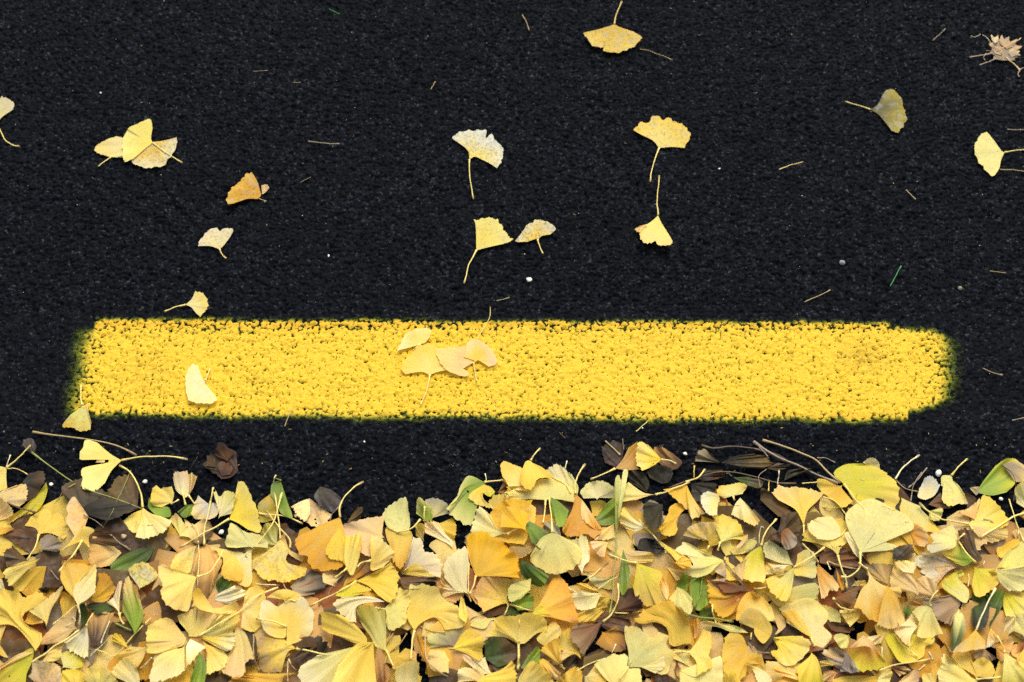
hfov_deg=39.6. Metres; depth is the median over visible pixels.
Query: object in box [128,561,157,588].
ginkgo leaf
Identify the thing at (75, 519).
dead leaf
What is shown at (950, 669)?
ginkgo leaf
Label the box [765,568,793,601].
ginkgo leaf
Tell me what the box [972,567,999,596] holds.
ginkgo leaf
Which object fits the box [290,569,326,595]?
dead leaf
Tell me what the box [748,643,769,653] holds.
plant stalk
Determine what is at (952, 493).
ginkgo leaf
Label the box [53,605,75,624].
plant stalk
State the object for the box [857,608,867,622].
ginkgo leaf
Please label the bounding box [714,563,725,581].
dead leaf
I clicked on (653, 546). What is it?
dead leaf
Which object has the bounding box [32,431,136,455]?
plant stalk
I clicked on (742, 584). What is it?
plant stalk
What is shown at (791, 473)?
dead leaf
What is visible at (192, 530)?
dead leaf
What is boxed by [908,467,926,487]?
plant stalk
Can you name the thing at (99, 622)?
ginkgo leaf
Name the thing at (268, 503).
ginkgo leaf
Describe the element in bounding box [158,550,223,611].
ginkgo leaf
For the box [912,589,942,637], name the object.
ginkgo leaf
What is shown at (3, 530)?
ginkgo leaf
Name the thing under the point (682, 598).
ginkgo leaf
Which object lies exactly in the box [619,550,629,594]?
green leaf
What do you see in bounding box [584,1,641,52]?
ginkgo leaf
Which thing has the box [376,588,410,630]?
ginkgo leaf
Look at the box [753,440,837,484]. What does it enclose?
plant stalk
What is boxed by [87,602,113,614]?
green leaf
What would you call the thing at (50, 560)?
dead leaf
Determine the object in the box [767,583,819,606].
ginkgo leaf
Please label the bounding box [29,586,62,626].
ginkgo leaf
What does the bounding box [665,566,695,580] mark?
ginkgo leaf
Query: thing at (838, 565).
plant stalk
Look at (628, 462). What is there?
ginkgo leaf
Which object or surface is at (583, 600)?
ginkgo leaf
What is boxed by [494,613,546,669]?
ginkgo leaf
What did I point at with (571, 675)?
ginkgo leaf
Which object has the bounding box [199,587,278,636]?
ginkgo leaf
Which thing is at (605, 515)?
green leaf
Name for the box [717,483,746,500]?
ginkgo leaf
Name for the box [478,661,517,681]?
ginkgo leaf
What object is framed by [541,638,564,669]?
ginkgo leaf
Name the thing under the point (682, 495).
ginkgo leaf
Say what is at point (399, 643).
plant stalk
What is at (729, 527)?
ginkgo leaf
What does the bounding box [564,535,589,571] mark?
ginkgo leaf
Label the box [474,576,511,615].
ginkgo leaf
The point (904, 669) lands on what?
dead leaf
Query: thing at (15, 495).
ginkgo leaf
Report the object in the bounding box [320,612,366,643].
ginkgo leaf
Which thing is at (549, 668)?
ginkgo leaf
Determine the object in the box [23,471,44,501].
dead leaf
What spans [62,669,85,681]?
ginkgo leaf
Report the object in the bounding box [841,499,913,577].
ginkgo leaf
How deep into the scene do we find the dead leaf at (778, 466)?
1.66 m
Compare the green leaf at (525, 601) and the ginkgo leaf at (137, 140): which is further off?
the ginkgo leaf at (137, 140)
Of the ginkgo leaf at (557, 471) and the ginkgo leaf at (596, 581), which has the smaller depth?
the ginkgo leaf at (596, 581)
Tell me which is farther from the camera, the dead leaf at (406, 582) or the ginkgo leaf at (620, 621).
the dead leaf at (406, 582)
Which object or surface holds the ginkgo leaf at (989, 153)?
on the road
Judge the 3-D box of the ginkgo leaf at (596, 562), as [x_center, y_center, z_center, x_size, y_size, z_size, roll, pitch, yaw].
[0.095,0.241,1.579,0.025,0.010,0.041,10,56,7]
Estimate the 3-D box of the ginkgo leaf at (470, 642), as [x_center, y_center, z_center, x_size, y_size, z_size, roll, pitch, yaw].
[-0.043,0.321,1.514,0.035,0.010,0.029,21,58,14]
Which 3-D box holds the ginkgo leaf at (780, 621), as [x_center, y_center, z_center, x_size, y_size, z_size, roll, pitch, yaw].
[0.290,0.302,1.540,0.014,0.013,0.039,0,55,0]
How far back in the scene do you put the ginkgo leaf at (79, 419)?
1.70 m
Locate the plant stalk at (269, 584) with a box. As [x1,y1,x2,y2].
[256,583,280,585]
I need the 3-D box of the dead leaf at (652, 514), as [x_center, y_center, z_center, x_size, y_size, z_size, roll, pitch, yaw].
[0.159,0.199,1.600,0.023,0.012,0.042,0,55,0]
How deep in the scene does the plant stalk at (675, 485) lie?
1.65 m
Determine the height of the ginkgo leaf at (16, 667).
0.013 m
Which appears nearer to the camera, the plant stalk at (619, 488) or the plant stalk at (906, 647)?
the plant stalk at (906, 647)
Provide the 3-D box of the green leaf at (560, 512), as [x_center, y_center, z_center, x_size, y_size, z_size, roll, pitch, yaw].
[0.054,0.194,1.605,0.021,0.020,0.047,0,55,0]
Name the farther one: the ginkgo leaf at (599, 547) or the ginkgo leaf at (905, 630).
the ginkgo leaf at (599, 547)
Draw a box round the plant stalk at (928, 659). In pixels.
[879,658,931,670]
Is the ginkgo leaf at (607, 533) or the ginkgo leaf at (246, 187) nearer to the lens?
the ginkgo leaf at (607, 533)
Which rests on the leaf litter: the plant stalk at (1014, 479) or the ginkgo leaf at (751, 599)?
the ginkgo leaf at (751, 599)
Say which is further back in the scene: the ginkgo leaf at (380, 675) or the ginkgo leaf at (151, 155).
the ginkgo leaf at (151, 155)
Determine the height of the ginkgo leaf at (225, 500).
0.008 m
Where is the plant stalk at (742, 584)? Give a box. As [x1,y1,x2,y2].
[724,562,744,585]
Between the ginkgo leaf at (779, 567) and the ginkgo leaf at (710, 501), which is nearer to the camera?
the ginkgo leaf at (779, 567)
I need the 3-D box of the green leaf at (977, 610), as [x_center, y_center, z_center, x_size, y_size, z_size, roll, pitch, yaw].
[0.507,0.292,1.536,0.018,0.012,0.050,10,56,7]
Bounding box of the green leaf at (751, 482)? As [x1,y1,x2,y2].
[734,477,762,487]
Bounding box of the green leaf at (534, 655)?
[521,647,539,668]
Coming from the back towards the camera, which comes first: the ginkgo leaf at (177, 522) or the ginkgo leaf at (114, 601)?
the ginkgo leaf at (177, 522)
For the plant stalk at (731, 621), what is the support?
on the leaf litter
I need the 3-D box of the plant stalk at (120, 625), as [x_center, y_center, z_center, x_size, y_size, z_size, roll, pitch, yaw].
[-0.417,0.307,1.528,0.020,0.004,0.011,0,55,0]
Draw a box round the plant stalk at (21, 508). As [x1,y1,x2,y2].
[7,502,35,513]
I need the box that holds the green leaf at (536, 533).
[526,522,548,548]
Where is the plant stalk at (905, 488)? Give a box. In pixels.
[895,480,917,491]
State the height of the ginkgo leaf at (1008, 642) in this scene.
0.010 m
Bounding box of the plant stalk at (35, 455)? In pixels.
[30,452,141,509]
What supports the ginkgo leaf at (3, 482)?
on the road
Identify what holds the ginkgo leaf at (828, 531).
on the leaf litter
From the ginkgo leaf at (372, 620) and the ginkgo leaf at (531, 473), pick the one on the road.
the ginkgo leaf at (531, 473)
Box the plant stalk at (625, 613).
[613,611,641,613]
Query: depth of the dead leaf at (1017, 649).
1.52 m
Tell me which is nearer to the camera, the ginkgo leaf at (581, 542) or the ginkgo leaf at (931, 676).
the ginkgo leaf at (931, 676)
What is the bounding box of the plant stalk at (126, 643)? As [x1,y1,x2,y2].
[89,617,150,656]
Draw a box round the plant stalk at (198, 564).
[197,541,199,586]
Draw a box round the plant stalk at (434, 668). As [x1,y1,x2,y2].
[424,634,447,676]
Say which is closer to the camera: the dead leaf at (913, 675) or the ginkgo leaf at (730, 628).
the dead leaf at (913, 675)
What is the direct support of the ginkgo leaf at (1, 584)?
on the leaf litter
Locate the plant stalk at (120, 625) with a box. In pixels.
[115,622,132,631]
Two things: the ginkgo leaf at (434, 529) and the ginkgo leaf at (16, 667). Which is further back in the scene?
the ginkgo leaf at (434, 529)
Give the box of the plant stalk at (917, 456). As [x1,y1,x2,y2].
[895,454,919,479]
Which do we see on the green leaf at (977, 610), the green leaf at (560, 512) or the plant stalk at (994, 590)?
the plant stalk at (994, 590)
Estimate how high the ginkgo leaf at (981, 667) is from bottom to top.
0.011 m
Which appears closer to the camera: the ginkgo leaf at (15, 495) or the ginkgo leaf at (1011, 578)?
the ginkgo leaf at (1011, 578)
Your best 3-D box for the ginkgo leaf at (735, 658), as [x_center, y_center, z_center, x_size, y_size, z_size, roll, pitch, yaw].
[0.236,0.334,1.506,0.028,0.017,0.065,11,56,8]
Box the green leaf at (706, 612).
[699,607,714,619]
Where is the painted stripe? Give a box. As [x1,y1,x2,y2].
[59,314,965,427]
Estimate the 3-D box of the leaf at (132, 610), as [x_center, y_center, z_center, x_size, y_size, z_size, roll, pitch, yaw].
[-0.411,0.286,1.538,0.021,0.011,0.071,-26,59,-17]
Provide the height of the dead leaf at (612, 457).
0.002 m
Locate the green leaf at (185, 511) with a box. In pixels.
[178,504,192,517]
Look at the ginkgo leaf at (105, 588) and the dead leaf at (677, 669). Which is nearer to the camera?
the dead leaf at (677, 669)
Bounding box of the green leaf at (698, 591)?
[689,576,707,614]
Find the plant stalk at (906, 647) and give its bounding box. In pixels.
[894,634,917,657]
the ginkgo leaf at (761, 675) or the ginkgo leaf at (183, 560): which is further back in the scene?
the ginkgo leaf at (183, 560)
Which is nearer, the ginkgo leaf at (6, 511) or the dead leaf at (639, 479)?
the ginkgo leaf at (6, 511)
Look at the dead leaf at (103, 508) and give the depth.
1.61 m
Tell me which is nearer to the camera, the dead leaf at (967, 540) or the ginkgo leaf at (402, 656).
the ginkgo leaf at (402, 656)
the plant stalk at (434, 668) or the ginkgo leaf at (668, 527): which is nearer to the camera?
the plant stalk at (434, 668)
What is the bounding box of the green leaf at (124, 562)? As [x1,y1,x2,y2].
[111,548,153,570]
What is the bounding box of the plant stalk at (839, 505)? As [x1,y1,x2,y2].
[823,496,849,520]
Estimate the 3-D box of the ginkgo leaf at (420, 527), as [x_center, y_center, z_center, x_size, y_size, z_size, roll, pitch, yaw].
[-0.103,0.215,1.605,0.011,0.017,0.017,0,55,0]
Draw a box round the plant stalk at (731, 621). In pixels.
[688,614,733,622]
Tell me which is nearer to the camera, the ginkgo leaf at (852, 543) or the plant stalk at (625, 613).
the plant stalk at (625, 613)
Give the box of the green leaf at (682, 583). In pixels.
[675,574,688,591]
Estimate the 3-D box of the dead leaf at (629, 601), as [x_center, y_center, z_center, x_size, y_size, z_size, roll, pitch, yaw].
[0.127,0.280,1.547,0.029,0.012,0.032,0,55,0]
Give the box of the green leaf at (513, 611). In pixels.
[506,607,528,614]
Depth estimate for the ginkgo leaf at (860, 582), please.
1.57 m
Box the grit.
[3,0,1017,484]
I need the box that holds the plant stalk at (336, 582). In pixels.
[328,572,344,595]
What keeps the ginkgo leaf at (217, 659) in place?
on the leaf litter
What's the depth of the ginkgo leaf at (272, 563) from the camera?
1.58 m
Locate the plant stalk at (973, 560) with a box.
[958,541,976,563]
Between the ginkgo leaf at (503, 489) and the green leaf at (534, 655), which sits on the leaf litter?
the green leaf at (534, 655)
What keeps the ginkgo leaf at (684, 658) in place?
on the leaf litter
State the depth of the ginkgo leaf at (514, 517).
1.59 m
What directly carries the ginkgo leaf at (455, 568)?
on the leaf litter
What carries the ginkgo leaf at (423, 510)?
on the ginkgo leaf at (438, 506)
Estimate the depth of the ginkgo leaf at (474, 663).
1.51 m
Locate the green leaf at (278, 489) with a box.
[270,476,292,517]
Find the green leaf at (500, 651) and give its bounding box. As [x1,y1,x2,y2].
[485,637,517,666]
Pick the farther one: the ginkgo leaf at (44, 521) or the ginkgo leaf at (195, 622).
the ginkgo leaf at (44, 521)
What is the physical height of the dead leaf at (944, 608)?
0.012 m
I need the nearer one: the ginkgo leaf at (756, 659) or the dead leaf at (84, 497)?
the ginkgo leaf at (756, 659)
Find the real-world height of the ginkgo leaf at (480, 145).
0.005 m
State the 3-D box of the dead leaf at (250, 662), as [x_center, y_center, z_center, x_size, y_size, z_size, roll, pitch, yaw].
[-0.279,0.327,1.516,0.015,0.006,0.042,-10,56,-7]
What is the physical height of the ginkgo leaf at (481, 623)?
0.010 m
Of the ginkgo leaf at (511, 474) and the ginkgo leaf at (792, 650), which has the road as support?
the ginkgo leaf at (511, 474)
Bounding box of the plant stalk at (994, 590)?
[976,588,996,630]
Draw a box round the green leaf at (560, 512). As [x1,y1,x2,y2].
[550,497,568,526]
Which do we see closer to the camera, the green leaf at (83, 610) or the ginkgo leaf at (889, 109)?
the green leaf at (83, 610)
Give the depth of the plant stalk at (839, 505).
1.61 m
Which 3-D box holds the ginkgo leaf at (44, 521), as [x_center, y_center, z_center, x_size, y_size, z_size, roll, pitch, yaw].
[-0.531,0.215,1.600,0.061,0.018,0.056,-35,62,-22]
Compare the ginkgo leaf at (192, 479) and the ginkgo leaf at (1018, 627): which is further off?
the ginkgo leaf at (192, 479)
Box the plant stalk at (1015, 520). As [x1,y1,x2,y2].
[1008,499,1023,541]
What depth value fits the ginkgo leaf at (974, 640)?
1.51 m
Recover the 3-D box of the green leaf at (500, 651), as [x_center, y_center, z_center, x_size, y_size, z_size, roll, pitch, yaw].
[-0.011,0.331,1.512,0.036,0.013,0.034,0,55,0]
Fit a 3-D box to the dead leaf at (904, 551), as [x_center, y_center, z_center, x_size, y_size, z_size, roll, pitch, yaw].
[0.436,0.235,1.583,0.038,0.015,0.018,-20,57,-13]
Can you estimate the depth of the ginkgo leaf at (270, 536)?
1.60 m
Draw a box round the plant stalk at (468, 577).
[467,563,469,592]
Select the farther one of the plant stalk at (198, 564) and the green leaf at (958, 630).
the plant stalk at (198, 564)
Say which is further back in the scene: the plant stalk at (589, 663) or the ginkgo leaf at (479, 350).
the ginkgo leaf at (479, 350)
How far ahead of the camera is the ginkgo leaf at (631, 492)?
1.63 m
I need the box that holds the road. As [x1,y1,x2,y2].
[0,0,1023,681]
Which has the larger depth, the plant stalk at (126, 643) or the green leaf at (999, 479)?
the green leaf at (999, 479)
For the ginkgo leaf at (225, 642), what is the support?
on the leaf litter
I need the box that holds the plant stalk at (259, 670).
[253,634,260,671]
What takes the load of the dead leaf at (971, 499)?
on the road
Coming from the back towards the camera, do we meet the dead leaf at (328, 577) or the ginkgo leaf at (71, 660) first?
the dead leaf at (328, 577)
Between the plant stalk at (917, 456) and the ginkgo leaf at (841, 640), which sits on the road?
the plant stalk at (917, 456)
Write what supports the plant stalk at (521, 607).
on the leaf litter
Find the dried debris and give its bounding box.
[969,34,1023,76]
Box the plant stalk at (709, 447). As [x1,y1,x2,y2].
[701,444,795,465]
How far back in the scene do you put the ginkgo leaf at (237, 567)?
1.58 m
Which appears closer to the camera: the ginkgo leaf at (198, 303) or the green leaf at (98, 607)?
the green leaf at (98, 607)
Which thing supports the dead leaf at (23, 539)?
on the leaf litter
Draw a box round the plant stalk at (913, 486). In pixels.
[910,472,921,501]
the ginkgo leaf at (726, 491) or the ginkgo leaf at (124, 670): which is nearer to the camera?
the ginkgo leaf at (124, 670)
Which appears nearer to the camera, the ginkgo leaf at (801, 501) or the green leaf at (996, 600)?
the green leaf at (996, 600)
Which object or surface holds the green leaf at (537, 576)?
on the leaf litter
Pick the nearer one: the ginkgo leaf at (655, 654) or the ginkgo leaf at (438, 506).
the ginkgo leaf at (655, 654)
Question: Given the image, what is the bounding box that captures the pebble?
[935,470,941,476]
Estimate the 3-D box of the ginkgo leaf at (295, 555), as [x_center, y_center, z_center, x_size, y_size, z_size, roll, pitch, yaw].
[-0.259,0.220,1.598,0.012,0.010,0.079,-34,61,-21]
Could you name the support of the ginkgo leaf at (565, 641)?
on the leaf litter
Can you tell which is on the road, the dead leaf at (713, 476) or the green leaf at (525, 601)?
the dead leaf at (713, 476)
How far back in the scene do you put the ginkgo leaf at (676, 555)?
1.57 m
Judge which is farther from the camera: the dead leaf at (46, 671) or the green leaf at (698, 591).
the green leaf at (698, 591)
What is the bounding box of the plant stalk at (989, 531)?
[980,512,1023,537]
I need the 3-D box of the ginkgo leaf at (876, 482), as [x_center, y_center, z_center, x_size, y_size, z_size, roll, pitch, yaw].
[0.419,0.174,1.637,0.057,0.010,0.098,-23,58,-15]
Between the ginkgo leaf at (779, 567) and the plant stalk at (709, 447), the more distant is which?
the plant stalk at (709, 447)
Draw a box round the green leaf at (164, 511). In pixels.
[148,498,170,516]
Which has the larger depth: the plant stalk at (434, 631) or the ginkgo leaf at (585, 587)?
the ginkgo leaf at (585, 587)
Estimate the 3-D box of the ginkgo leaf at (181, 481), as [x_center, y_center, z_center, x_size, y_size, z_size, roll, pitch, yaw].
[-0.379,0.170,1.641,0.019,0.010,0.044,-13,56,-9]
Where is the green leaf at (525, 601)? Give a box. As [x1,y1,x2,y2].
[512,595,533,610]
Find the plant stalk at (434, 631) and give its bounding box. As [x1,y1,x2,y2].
[419,625,445,632]
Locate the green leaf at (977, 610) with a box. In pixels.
[972,593,989,629]
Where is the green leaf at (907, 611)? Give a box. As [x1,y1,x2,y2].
[903,606,911,618]
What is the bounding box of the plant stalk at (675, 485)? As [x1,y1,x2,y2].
[669,471,795,487]
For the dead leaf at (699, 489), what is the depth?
1.64 m
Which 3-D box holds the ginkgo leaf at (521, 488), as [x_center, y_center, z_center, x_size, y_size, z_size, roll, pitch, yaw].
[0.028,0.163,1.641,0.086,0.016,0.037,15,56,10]
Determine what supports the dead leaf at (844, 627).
on the leaf litter
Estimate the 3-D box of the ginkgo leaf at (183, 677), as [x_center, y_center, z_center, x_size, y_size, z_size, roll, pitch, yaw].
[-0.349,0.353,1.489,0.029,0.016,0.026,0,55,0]
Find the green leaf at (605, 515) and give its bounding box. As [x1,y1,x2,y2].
[595,498,617,525]
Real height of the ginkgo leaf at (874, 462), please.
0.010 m
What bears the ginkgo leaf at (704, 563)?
on the leaf litter
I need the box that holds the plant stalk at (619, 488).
[609,469,627,614]
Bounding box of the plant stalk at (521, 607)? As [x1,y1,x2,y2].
[510,604,533,611]
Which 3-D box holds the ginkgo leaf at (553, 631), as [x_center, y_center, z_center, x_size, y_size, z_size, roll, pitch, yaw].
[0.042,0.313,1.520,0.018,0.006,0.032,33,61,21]
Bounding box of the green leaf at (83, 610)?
[79,603,87,627]
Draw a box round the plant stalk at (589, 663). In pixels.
[576,655,627,671]
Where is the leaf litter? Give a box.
[0,480,1023,681]
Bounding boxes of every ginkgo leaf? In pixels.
[0,96,19,146]
[0,445,30,490]
[0,484,27,506]
[0,498,12,519]
[0,527,13,534]
[0,579,4,589]
[0,588,45,650]
[0,625,7,657]
[0,629,79,681]
[3,558,39,585]
[7,483,46,523]
[12,566,45,592]
[24,612,43,623]
[25,509,69,560]
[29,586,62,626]
[40,604,77,644]
[42,647,61,661]
[58,527,93,571]
[60,562,96,623]
[60,591,75,614]
[60,651,83,668]
[62,384,91,431]
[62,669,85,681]
[64,613,93,657]
[80,440,187,490]
[84,664,117,681]
[88,544,120,567]
[88,612,113,645]
[91,572,115,601]
[94,136,122,166]
[107,581,124,624]
[111,633,127,647]
[111,658,139,681]
[114,647,146,666]
[119,465,170,538]
[122,119,182,162]
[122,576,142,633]
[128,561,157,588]
[132,137,177,167]
[146,618,185,653]
[149,641,186,681]
[150,485,178,506]
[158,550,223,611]
[164,291,208,316]
[168,672,191,681]
[169,513,189,536]
[170,546,195,572]
[173,471,188,504]
[177,607,216,636]
[180,481,261,547]
[185,364,216,403]
[188,473,196,503]
[191,487,218,519]
[193,588,238,613]
[198,228,232,258]
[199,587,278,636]
[199,633,235,650]
[203,641,227,674]
[211,492,282,586]
[213,491,234,518]
[222,626,253,677]
[225,523,267,547]
[226,172,268,203]
[229,673,294,681]
[241,586,265,631]
[253,492,306,582]
[256,597,313,645]
[256,637,326,672]
[258,494,302,524]
[260,522,277,544]
[266,510,304,560]
[268,589,307,604]
[295,481,363,570]
[297,647,352,681]
[309,562,399,606]
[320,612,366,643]
[332,642,375,681]
[333,596,383,621]
[335,532,361,577]
[336,582,370,596]
[343,515,384,556]
[344,562,370,585]
[356,534,394,570]
[356,605,395,669]
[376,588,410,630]
[376,647,385,681]
[383,497,420,532]
[385,527,412,568]
[392,648,416,671]
[395,661,418,681]
[398,328,430,350]
[401,343,445,404]
[401,537,442,577]
[407,583,465,660]
[415,523,424,540]
[416,497,431,521]
[416,498,448,520]
[416,632,428,665]
[424,521,452,547]
[427,629,465,647]
[428,650,448,672]
[436,346,477,381]
[439,518,456,539]
[439,546,468,597]
[446,476,503,524]
[452,129,502,199]
[452,628,484,660]
[457,667,484,681]
[459,597,466,621]
[462,654,490,673]
[463,217,512,283]
[464,339,496,366]
[466,531,519,594]
[470,506,529,537]
[470,618,494,628]
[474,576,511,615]
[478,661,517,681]
[487,613,532,665]
[488,494,535,522]
[490,498,532,544]
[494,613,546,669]
[498,482,507,493]
[500,461,523,486]
[500,506,528,530]
[503,466,570,493]
[504,478,574,523]
[508,579,530,601]
[509,527,534,557]
[509,546,530,558]
[509,563,519,578]
[509,578,528,592]
[516,220,555,253]
[518,661,552,681]
[520,448,553,489]
[530,496,581,574]
[533,575,577,622]
[537,621,560,644]
[539,659,560,676]
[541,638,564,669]
[546,464,577,501]
[556,667,581,681]
[560,628,577,650]
[561,647,580,660]
[562,463,601,537]
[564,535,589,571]
[569,583,618,653]
[572,591,600,610]
[577,583,599,591]
[578,606,608,621]
[580,480,614,498]
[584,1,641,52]
[584,540,608,571]
[584,666,606,681]
[585,571,615,588]
[590,441,638,479]
[590,500,606,515]
[590,524,614,539]
[591,541,607,556]
[594,653,641,681]
[596,612,631,633]
[596,626,625,651]
[597,593,609,605]
[607,553,668,606]
[619,507,669,553]
[619,626,673,679]
[623,481,689,501]
[624,550,654,562]
[633,116,690,181]
[634,601,690,645]
[635,175,671,245]
[635,442,676,470]
[659,503,684,535]
[659,540,692,569]
[663,469,705,518]
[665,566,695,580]
[669,587,692,614]
[670,633,693,645]
[670,649,689,665]
[675,555,690,568]
[676,542,725,577]
[680,656,722,681]
[682,629,711,674]
[683,522,719,549]
[693,618,700,638]
[701,491,719,515]
[702,621,747,632]
[707,580,766,617]
[714,514,747,550]
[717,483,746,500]
[721,539,756,555]
[722,632,747,679]
[722,670,739,681]
[731,498,759,525]
[733,518,776,582]
[736,591,774,620]
[739,608,771,642]
[746,655,762,666]
[747,664,771,681]
[763,540,792,564]
[765,563,780,574]
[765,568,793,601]
[766,562,787,571]
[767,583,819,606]
[771,606,785,634]
[771,636,810,665]
[772,485,823,535]
[772,668,798,680]
[779,598,831,647]
[793,546,824,577]
[796,653,823,681]
[802,515,848,588]
[802,543,838,597]
[817,479,852,507]
[820,660,834,666]
[822,605,840,622]
[823,670,837,681]
[832,585,859,607]
[833,676,877,681]
[834,463,899,513]
[834,600,859,625]
[834,633,849,647]
[836,569,844,589]
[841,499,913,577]
[842,635,885,672]
[844,531,862,558]
[845,89,906,132]
[851,580,865,586]
[854,562,901,621]
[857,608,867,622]
[861,563,893,585]
[863,458,879,468]
[868,632,885,644]
[877,585,904,628]
[877,668,892,681]
[885,633,934,662]
[889,560,919,594]
[894,614,916,646]
[900,498,938,532]
[905,521,928,546]
[908,601,924,606]
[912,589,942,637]
[915,576,936,598]
[918,476,939,499]
[919,494,1008,542]
[922,661,939,681]
[927,524,964,552]
[929,507,942,520]
[937,654,1001,681]
[941,458,967,505]
[941,569,968,602]
[942,544,972,565]
[951,651,994,677]
[953,629,985,652]
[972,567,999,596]
[974,132,1023,175]
[986,629,996,647]
[994,636,1013,660]
[996,541,1023,568]
[996,566,1023,590]
[996,635,1023,681]
[997,529,1019,557]
[1003,591,1023,617]
[1004,616,1016,633]
[1012,613,1023,635]
[1015,481,1023,506]
[1017,649,1023,664]
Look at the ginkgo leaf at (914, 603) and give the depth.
1.54 m
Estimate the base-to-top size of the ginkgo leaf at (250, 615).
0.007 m
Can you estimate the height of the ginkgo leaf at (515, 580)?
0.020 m
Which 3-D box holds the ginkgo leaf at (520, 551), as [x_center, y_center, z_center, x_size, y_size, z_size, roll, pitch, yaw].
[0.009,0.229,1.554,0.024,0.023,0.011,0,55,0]
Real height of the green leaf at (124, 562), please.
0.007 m
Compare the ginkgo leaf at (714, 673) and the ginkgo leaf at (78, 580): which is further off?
the ginkgo leaf at (78, 580)
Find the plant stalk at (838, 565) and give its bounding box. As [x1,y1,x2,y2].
[827,561,857,568]
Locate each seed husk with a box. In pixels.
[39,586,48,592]
[781,528,797,549]
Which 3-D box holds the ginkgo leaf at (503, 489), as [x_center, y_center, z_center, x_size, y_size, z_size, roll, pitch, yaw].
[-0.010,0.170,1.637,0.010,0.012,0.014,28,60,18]
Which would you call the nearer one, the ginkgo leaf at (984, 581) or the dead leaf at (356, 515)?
the ginkgo leaf at (984, 581)
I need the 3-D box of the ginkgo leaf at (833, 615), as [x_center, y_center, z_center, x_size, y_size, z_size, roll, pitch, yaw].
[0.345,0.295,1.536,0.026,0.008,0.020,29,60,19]
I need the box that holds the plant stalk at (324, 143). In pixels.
[308,141,339,144]
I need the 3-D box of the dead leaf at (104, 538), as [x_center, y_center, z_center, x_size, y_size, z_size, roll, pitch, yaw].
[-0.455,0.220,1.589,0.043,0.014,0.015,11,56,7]
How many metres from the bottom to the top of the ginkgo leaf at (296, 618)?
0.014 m
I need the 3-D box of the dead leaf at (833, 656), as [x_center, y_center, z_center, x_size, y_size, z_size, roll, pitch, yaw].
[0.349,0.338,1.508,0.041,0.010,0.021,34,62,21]
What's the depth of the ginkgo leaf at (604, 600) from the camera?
1.55 m
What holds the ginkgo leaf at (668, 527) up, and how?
on the leaf litter
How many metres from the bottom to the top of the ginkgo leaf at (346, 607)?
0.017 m
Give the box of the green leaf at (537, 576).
[520,560,548,586]
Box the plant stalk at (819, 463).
[762,439,840,483]
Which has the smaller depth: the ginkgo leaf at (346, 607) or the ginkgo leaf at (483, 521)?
the ginkgo leaf at (346, 607)
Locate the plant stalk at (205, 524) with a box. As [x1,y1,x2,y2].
[203,501,210,544]
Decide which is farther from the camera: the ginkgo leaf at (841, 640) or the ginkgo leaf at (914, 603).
the ginkgo leaf at (914, 603)
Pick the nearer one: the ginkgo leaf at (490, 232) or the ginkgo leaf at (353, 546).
the ginkgo leaf at (353, 546)
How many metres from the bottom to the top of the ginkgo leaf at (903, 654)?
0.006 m
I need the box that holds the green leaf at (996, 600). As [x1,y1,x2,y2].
[990,590,1003,625]
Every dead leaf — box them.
[3,529,36,552]
[3,546,26,566]
[22,438,35,452]
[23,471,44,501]
[29,659,61,681]
[35,550,62,587]
[40,534,62,551]
[61,477,106,508]
[65,497,87,542]
[84,497,135,520]
[89,529,118,545]
[106,474,138,512]
[184,518,212,544]
[185,639,205,666]
[193,543,221,597]
[203,442,237,478]
[214,585,245,602]
[244,631,256,666]
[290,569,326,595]
[290,635,328,666]
[291,498,330,526]
[292,636,316,659]
[314,487,342,511]
[322,568,343,586]
[348,506,362,521]
[400,576,438,589]
[543,521,560,535]
[562,655,577,669]
[601,440,624,469]
[617,588,642,613]
[628,469,648,491]
[638,538,664,554]
[642,501,662,530]
[647,463,672,482]
[654,446,681,469]
[673,660,683,677]
[692,481,716,501]
[695,449,719,462]
[697,469,726,480]
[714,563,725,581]
[722,454,772,468]
[760,488,790,516]
[766,463,790,470]
[767,512,801,538]
[769,532,781,542]
[784,468,810,479]
[819,545,861,567]
[822,647,846,671]
[827,621,854,632]
[891,666,909,675]
[893,544,914,559]
[899,668,919,681]
[914,553,958,583]
[922,595,960,624]
[929,493,951,508]
[958,528,981,561]
[964,492,976,509]
[973,649,996,660]
[1011,642,1023,657]
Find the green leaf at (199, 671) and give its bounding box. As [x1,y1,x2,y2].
[190,652,206,681]
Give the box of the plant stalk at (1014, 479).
[1001,465,1015,501]
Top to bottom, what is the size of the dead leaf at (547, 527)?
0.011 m
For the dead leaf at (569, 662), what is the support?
on the leaf litter
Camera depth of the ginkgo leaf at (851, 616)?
1.53 m
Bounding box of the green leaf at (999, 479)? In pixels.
[970,458,1023,494]
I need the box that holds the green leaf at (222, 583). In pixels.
[216,576,231,592]
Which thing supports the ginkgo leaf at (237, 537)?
on the leaf litter
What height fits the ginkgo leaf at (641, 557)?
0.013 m
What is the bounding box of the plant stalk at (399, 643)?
[390,633,407,652]
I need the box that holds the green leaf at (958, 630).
[951,608,965,650]
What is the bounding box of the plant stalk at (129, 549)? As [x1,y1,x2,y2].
[110,534,131,550]
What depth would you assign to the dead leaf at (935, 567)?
1.58 m
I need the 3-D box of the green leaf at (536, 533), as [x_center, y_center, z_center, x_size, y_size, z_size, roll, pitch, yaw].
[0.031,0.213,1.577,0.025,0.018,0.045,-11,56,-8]
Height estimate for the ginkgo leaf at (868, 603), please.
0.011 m
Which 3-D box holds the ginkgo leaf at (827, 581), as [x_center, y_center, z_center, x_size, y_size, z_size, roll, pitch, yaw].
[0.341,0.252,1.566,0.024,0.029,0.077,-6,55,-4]
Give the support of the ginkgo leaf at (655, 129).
on the road

